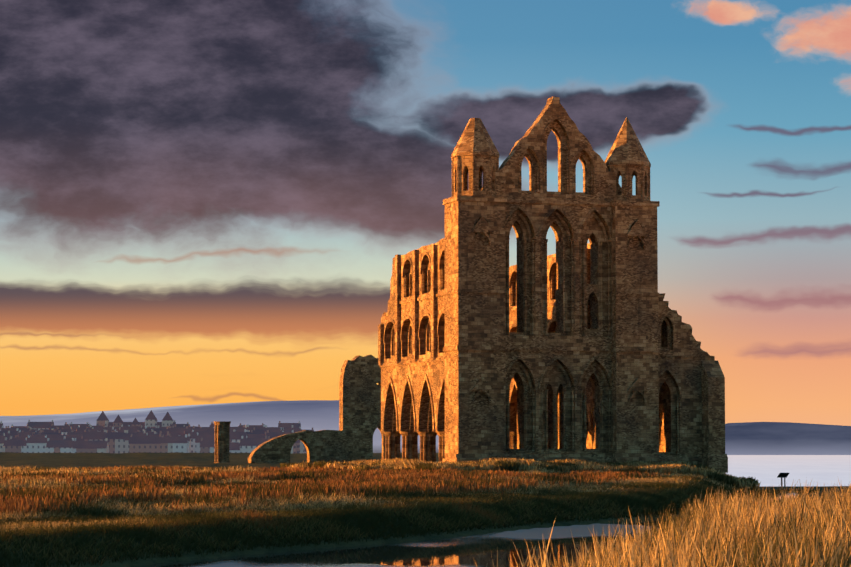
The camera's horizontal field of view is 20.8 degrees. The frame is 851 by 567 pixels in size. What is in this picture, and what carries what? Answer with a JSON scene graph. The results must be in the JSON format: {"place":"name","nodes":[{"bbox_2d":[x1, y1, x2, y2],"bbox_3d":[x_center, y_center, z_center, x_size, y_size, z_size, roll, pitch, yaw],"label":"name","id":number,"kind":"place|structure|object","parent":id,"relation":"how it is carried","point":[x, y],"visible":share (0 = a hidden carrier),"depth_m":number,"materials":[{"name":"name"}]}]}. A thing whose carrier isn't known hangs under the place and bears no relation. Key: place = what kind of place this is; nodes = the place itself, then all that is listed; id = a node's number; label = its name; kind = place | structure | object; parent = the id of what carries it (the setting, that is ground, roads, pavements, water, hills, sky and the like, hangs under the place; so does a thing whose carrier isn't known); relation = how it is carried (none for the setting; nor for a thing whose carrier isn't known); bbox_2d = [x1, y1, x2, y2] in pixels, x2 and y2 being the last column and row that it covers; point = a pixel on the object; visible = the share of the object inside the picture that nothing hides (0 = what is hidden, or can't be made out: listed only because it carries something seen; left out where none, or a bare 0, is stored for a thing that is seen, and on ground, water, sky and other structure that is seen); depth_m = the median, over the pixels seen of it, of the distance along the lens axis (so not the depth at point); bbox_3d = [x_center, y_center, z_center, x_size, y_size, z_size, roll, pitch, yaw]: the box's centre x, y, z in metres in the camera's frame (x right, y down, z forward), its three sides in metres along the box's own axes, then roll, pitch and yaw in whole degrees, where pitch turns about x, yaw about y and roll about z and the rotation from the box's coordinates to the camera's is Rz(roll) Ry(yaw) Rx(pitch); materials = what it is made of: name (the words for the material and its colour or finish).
{"place":"outdoors","nodes":[
{"label":"outdoors","id":0,"kind":"place"},
{"bbox_2d":[0,400,850,566],"bbox_3d":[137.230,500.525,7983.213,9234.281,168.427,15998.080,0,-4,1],"label":"terrain","id":1,"kind":"structure","parent":0,"point":[316,415],"depth_m":299.77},
{"bbox_2d":[0,465,291,488],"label":"plateau grass","id":2,"kind":"structure","parent":1,"relation":"on","point":[70,471],"depth_m":134.57,"materials":[{"name":"plant"}]},
{"bbox_2d":[0,420,312,453],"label":"town buildings","id":3,"kind":"structure","parent":1,"relation":"on","point":[125,446],"depth_m":1142.37,"materials":[{"name":"grey"}]},
{"bbox_2d":[0,410,313,449],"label":"town roofs","id":4,"kind":"structure","parent":3,"relation":"on","point":[96,436],"depth_m":1222.05,"materials":[{"name":"grey"}]},
{"bbox_2d":[213,355,384,462],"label":"nave ruins","id":5,"kind":"object","parent":1,"relation":"on","point":[350,439],"visible":0.85,"depth_m":246.02,"materials":[{"name":"stone"}]},
{"bbox_2d":[0,465,738,518],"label":"rust grass","id":6,"kind":"structure","parent":1,"relation":"on","point":[398,482],"depth_m":104.18,"materials":[{"name":"brown plant"}]},
{"bbox_2d":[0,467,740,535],"bbox_3d":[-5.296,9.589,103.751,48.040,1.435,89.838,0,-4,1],"label":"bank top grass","id":7,"kind":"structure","parent":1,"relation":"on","point":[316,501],"depth_m":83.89,"materials":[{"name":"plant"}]},
{"bbox_2d":[0,469,820,566],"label":"grass","id":8,"kind":"structure","parent":1,"relation":"on","point":[410,512],"depth_m":76.76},
{"bbox_2d":[378,97,727,472],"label":"abbey","id":9,"kind":"structure","parent":1,"relation":"on","point":[576,346],"depth_m":159.67,"materials":[{"name":"stone"}]},
{"bbox_2d":[459,479,850,566],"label":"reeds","id":10,"kind":"object","parent":1,"relation":"on","point":[701,536],"visible":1,"depth_m":42.13,"materials":[{"name":"yellow plant"}]},
{"bbox_2d":[777,473,788,485],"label":"sign","id":11,"kind":"object","parent":1,"relation":"on","point":[782,475],"visible":0.94,"depth_m":197.53,"materials":[{"name":"black metal"}]},
{"bbox_2d":[0,0,850,425],"label":"sky","id":12,"kind":"structure","parent":0,"point":[202,202],"materials":[{"name":"multicoloured"}]},
{"bbox_2d":[129,490,797,566],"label":"pond","id":13,"kind":"structure","parent":0,"point":[464,551],"depth_m":68.54,"materials":[{"name":"black liquid"}]},
{"bbox_2d":[280,457,760,489],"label":"grassy mound","id":14,"kind":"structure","parent":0,"point":[675,467],"depth_m":147.24,"materials":[{"name":"plant"}]},
{"bbox_2d":[725,422,850,454],"bbox_3d":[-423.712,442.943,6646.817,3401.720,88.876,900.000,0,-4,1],"label":"headland","id":15,"kind":"structure","parent":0,"point":[767,438],"depth_m":6162.98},
{"bbox_2d":[727,455,850,485],"bbox_3d":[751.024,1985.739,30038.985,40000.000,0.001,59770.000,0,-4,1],"label":"sea","id":16,"kind":"structure","parent":0,"point":[814,470],"depth_m":3880.75,"materials":[{"name":"grey liquid"}]}
]}

